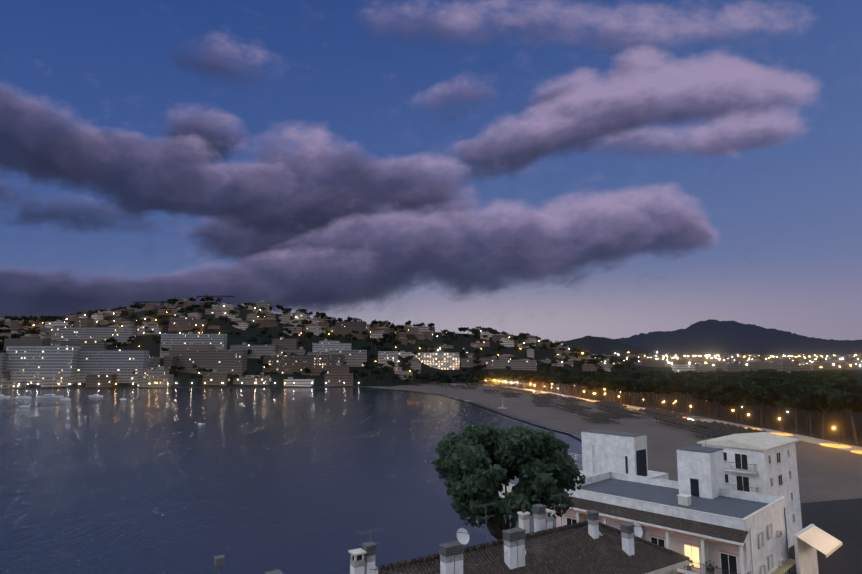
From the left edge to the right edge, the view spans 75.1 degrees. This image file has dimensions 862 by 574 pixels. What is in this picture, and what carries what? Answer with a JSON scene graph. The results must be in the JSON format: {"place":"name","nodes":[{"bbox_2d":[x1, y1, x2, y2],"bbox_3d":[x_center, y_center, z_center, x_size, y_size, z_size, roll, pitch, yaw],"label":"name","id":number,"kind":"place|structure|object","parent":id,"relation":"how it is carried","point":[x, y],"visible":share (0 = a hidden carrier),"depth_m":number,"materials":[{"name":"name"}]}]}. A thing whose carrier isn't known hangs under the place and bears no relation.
{"place":"outdoors","nodes":[
{"label":"outdoors","id":0,"kind":"place"},
{"bbox_2d":[0,184,3,196],"bbox_3d":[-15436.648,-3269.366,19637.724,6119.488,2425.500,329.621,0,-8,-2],"label":"cloud","id":1,"kind":"structure","parent":0,"point":[1,189],"depth_m":19648.01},
{"bbox_2d":[0,269,117,320],"bbox_3d":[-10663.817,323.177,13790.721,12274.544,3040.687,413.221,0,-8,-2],"label":"cloud","id":2,"kind":"structure","parent":0,"point":[60,292],"depth_m":13824.34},
{"bbox_2d":[0,89,184,273],"bbox_3d":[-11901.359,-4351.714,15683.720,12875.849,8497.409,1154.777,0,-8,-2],"label":"cloud","id":3,"kind":"structure","parent":0,"point":[39,141],"depth_m":15711.34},
{"bbox_2d":[0,171,248,258],"bbox_3d":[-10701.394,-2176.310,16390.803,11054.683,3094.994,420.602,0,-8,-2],"label":"cloud","id":4,"kind":"structure","parent":0,"point":[82,217],"depth_m":16394.20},
{"bbox_2d":[0,105,312,266],"bbox_3d":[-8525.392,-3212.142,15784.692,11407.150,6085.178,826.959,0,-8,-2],"label":"cloud","id":5,"kind":"structure","parent":0,"point":[134,174],"depth_m":15799.29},
{"bbox_2d":[92,243,255,311],"bbox_3d":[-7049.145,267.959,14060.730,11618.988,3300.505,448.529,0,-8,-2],"label":"cloud","id":6,"kind":"structure","parent":0,"point":[206,280],"depth_m":14082.73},
{"bbox_2d":[140,86,285,164],"bbox_3d":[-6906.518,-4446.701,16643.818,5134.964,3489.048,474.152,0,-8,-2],"label":"cloud","id":7,"kind":"structure","parent":0,"point":[219,127],"depth_m":16654.28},
{"bbox_2d":[192,217,242,256],"bbox_3d":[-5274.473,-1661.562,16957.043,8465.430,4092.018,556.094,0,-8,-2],"label":"cloud","id":8,"kind":"structure","parent":0,"point":[215,233],"depth_m":16924.82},
{"bbox_2d":[79,126,359,254],"bbox_3d":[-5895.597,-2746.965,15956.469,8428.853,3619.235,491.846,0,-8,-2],"label":"cloud","id":9,"kind":"structure","parent":0,"point":[238,191],"depth_m":15970.04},
{"bbox_2d":[189,46,308,74],"bbox_3d":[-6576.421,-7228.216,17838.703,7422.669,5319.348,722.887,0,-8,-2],"label":"cloud","id":10,"kind":"structure","parent":0,"point":[213,61],"depth_m":17833.56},
{"bbox_2d":[126,241,376,313],"bbox_3d":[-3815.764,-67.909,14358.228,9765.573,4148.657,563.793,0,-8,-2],"label":"cloud","id":11,"kind":"structure","parent":0,"point":[308,280],"depth_m":14371.04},
{"bbox_2d":[0,387,581,573],"bbox_3d":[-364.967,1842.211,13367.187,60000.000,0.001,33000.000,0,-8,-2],"label":"sea water","id":12,"kind":"structure","parent":0,"point":[299,480],"depth_m":124.57,"materials":[{"name":"blue liquid"}]},
{"bbox_2d":[0,377,503,423],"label":"moored boats","id":13,"kind":"object","parent":12,"relation":"on","point":[50,395],"visible":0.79,"depth_m":417.17,"materials":[{"name":"white"}]},
{"bbox_2d":[144,108,467,274],"bbox_3d":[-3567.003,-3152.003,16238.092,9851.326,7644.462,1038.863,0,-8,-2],"label":"cloud","id":14,"kind":"structure","parent":0,"point":[331,171],"depth_m":16243.36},
{"bbox_2d":[172,206,463,320],"bbox_3d":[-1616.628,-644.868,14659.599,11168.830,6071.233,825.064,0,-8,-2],"label":"cloud","id":15,"kind":"structure","parent":0,"point":[407,251],"depth_m":14671.28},
{"bbox_2d":[148,134,495,262],"bbox_3d":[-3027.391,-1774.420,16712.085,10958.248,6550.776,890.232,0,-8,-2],"label":"cloud","id":16,"kind":"structure","parent":0,"point":[255,244],"depth_m":16659.36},
{"bbox_2d":[269,131,541,237],"bbox_3d":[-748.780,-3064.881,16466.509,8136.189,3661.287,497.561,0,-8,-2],"label":"cloud","id":17,"kind":"structure","parent":0,"point":[441,175],"depth_m":16477.76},
{"bbox_2d":[267,166,572,318],"bbox_3d":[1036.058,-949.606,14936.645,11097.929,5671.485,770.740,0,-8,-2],"label":"cloud","id":18,"kind":"structure","parent":0,"point":[505,244],"depth_m":14956.95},
{"bbox_2d":[0,298,861,387],"bbox_3d":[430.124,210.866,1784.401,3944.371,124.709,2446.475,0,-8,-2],"label":"town buildings","id":19,"kind":"structure","parent":0,"point":[63,355],"depth_m":673.78,"materials":[{"name":"grey concrete"}]},
{"bbox_2d":[0,305,861,387],"bbox_3d":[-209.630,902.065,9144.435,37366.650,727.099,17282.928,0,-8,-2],"label":"hills","id":20,"kind":"structure","parent":0,"point":[708,337],"depth_m":795.00,"materials":[{"name":"green plant"}]},
{"bbox_2d":[132,293,232,306],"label":"tower cranes","id":21,"kind":"object","parent":20,"relation":"on","point":[163,302],"visible":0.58,"depth_m":871.46,"materials":[{"name":"grey metal"}]},
{"bbox_2d":[0,383,861,573],"bbox_3d":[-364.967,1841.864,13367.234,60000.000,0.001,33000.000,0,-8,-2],"label":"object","id":22,"kind":"structure","parent":0,"point":[841,520],"depth_m":207.33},
{"bbox_2d":[0,297,640,385],"bbox_3d":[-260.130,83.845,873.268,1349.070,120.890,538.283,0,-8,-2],"label":"hillside trees","id":23,"kind":"object","parent":22,"relation":"on","point":[470,377],"visible":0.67,"depth_m":743.28,"materials":[{"name":"green plant"}]},
{"bbox_2d":[19,313,860,413],"bbox_3d":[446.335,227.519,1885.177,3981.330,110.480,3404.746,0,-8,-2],"label":"town lights","id":24,"kind":"object","parent":22,"relation":"on","point":[510,359],"visible":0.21,"depth_m":799.01},
{"bbox_2d":[214,493,689,573],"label":"tiled roof building","id":25,"kind":"structure","parent":22,"relation":"on","point":[592,544],"depth_m":32.87,"materials":[{"name":"tile"}]},
{"bbox_2d":[431,422,585,539],"bbox_3d":[5.356,20.932,43.414,12.230,20.431,11.432,-4,-9,26],"label":"pine tree","id":26,"kind":"object","parent":22,"relation":"on","point":[478,464],"visible":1,"depth_m":42.20,"materials":[{"name":"green plant"}]},
{"bbox_2d":[498,429,668,515],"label":"building","id":27,"kind":"structure","parent":22,"relation":"on","point":[603,451],"depth_m":97.27,"materials":[{"name":"white paint"}]},
{"bbox_2d":[472,369,861,443],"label":"tree line","id":28,"kind":"object","parent":22,"relation":"on","point":[810,392],"visible":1,"depth_m":305.38,"materials":[{"name":"green plant"}]},
{"bbox_2d":[478,384,861,450],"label":"promenade paving","id":29,"kind":"structure","parent":22,"relation":"on","point":[815,440],"depth_m":198.53,"materials":[{"name":"beige concrete"}]},
{"bbox_2d":[414,379,861,453],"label":"street lights","id":30,"kind":"object","parent":29,"relation":"on","point":[829,445],"visible":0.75,"depth_m":195.74,"materials":[{"name":"orange metal"}]},
{"bbox_2d":[553,432,795,573],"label":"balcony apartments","id":31,"kind":"structure","parent":22,"relation":"on","point":[698,513],"depth_m":62.70,"materials":[{"name":"white paint"}]},
{"bbox_2d":[689,559,717,572],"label":"balcony plants","id":32,"kind":"object","parent":31,"relation":"attached to","point":[710,568],"visible":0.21,"depth_m":56.10,"materials":[{"name":"green plant"}]},
{"bbox_2d":[697,432,801,547],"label":"apartment building","id":33,"kind":"structure","parent":22,"relation":"on","point":[762,462],"depth_m":77.05,"materials":[{"name":"paint"}]},
{"bbox_2d":[794,524,842,573],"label":"chimney","id":34,"kind":"object","parent":22,"relation":"on","point":[810,540],"visible":1,"depth_m":62.41,"materials":[{"name":"white paint"}]},
{"bbox_2d":[0,0,861,342],"label":"sky","id":35,"kind":"structure","parent":0,"point":[786,254],"materials":[{"name":"blue"}]},
{"bbox_2d":[355,8,560,74],"bbox_3d":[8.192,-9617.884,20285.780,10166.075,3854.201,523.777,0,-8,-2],"label":"cloud","id":36,"kind":"structure","parent":0,"point":[445,25],"depth_m":20297.94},
{"bbox_2d":[412,152,524,217],"bbox_3d":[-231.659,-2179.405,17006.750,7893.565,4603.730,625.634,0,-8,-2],"label":"cloud","id":37,"kind":"structure","parent":0,"point":[453,204],"depth_m":17031.83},
{"bbox_2d":[395,58,552,119],"bbox_3d":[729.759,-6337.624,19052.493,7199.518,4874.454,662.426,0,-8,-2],"label":"cloud","id":38,"kind":"structure","parent":0,"point":[466,92],"depth_m":19059.97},
{"bbox_2d":[375,113,608,211],"bbox_3d":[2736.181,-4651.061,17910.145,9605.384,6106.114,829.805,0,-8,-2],"label":"cloud","id":39,"kind":"structure","parent":0,"point":[510,143],"depth_m":17903.92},
{"bbox_2d":[393,161,663,305],"bbox_3d":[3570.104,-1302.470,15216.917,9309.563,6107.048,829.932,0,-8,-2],"label":"cloud","id":40,"kind":"structure","parent":0,"point":[603,229],"depth_m":15240.21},
{"bbox_2d":[493,52,637,105],"bbox_3d":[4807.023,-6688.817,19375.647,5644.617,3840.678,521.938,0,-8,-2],"label":"cloud","id":41,"kind":"structure","parent":0,"point":[549,92],"depth_m":19370.37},
{"bbox_2d":[438,0,712,76],"bbox_3d":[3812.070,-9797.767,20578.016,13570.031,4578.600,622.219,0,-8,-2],"label":"cloud","id":42,"kind":"structure","parent":0,"point":[525,19],"depth_m":20572.63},
{"bbox_2d":[409,57,745,181],"bbox_3d":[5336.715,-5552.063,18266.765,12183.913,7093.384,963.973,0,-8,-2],"label":"cloud","id":43,"kind":"structure","parent":0,"point":[615,105],"depth_m":18274.72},
{"bbox_2d":[503,155,718,265],"bbox_3d":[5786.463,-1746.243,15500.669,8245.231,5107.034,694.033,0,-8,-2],"label":"cloud","id":44,"kind":"structure","parent":0,"point":[675,219],"depth_m":15520.90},
{"bbox_2d":[367,382,861,502],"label":"beach sand","id":45,"kind":"structure","parent":0,"point":[826,473],"depth_m":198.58,"materials":[{"name":"beige sand"}]},
{"bbox_2d":[404,390,581,439],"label":"shoreline","id":46,"kind":"structure","parent":45,"relation":"on","point":[578,436],"depth_m":251.39,"materials":[{"name":"grey"}]},
{"bbox_2d":[533,390,708,423],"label":"beach bar kiosk","id":47,"kind":"object","parent":45,"relation":"on","point":[695,418],"visible":0.6,"depth_m":231.08,"materials":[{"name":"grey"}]},
{"bbox_2d":[499,38,766,184],"bbox_3d":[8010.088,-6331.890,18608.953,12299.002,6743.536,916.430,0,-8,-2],"label":"cloud","id":48,"kind":"structure","parent":0,"point":[708,91],"depth_m":18634.12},
{"bbox_2d":[564,29,729,80],"bbox_3d":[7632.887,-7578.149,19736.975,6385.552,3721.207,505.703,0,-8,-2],"label":"cloud","id":49,"kind":"structure","parent":0,"point":[634,58],"depth_m":19729.92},
{"bbox_2d":[506,108,790,170],"bbox_3d":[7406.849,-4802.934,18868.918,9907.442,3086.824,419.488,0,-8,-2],"label":"cloud","id":50,"kind":"structure","parent":0,"point":[651,144],"depth_m":18873.13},
{"bbox_2d":[651,182,714,247],"bbox_3d":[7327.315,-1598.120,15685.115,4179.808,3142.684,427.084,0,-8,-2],"label":"cloud","id":51,"kind":"structure","parent":0,"point":[710,242],"depth_m":15696.60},
{"bbox_2d":[586,0,811,66],"bbox_3d":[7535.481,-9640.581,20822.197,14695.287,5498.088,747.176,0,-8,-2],"label":"cloud","id":52,"kind":"structure","parent":0,"point":[651,25],"depth_m":20829.08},
{"bbox_2d":[684,126,732,154],"bbox_3d":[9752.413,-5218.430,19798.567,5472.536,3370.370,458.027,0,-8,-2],"label":"cloud","id":53,"kind":"structure","parent":0,"point":[704,152],"depth_m":19793.15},
{"bbox_2d":[618,42,834,154],"bbox_3d":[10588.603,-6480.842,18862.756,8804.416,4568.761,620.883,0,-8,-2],"label":"cloud","id":54,"kind":"structure","parent":0,"point":[776,84],"depth_m":18889.01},
{"bbox_2d":[656,35,799,73],"bbox_3d":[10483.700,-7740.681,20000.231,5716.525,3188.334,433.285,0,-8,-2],"label":"cloud","id":55,"kind":"structure","parent":0,"point":[732,59],"depth_m":20001.99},
{"bbox_2d":[687,5,782,34],"bbox_3d":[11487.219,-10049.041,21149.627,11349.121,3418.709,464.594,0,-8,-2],"label":"cloud","id":56,"kind":"structure","parent":0,"point":[745,23],"depth_m":21158.22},
{"bbox_2d":[644,83,836,175],"bbox_3d":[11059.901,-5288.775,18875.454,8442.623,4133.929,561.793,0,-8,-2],"label":"cloud","id":57,"kind":"structure","parent":0,"point":[778,126],"depth_m":18868.09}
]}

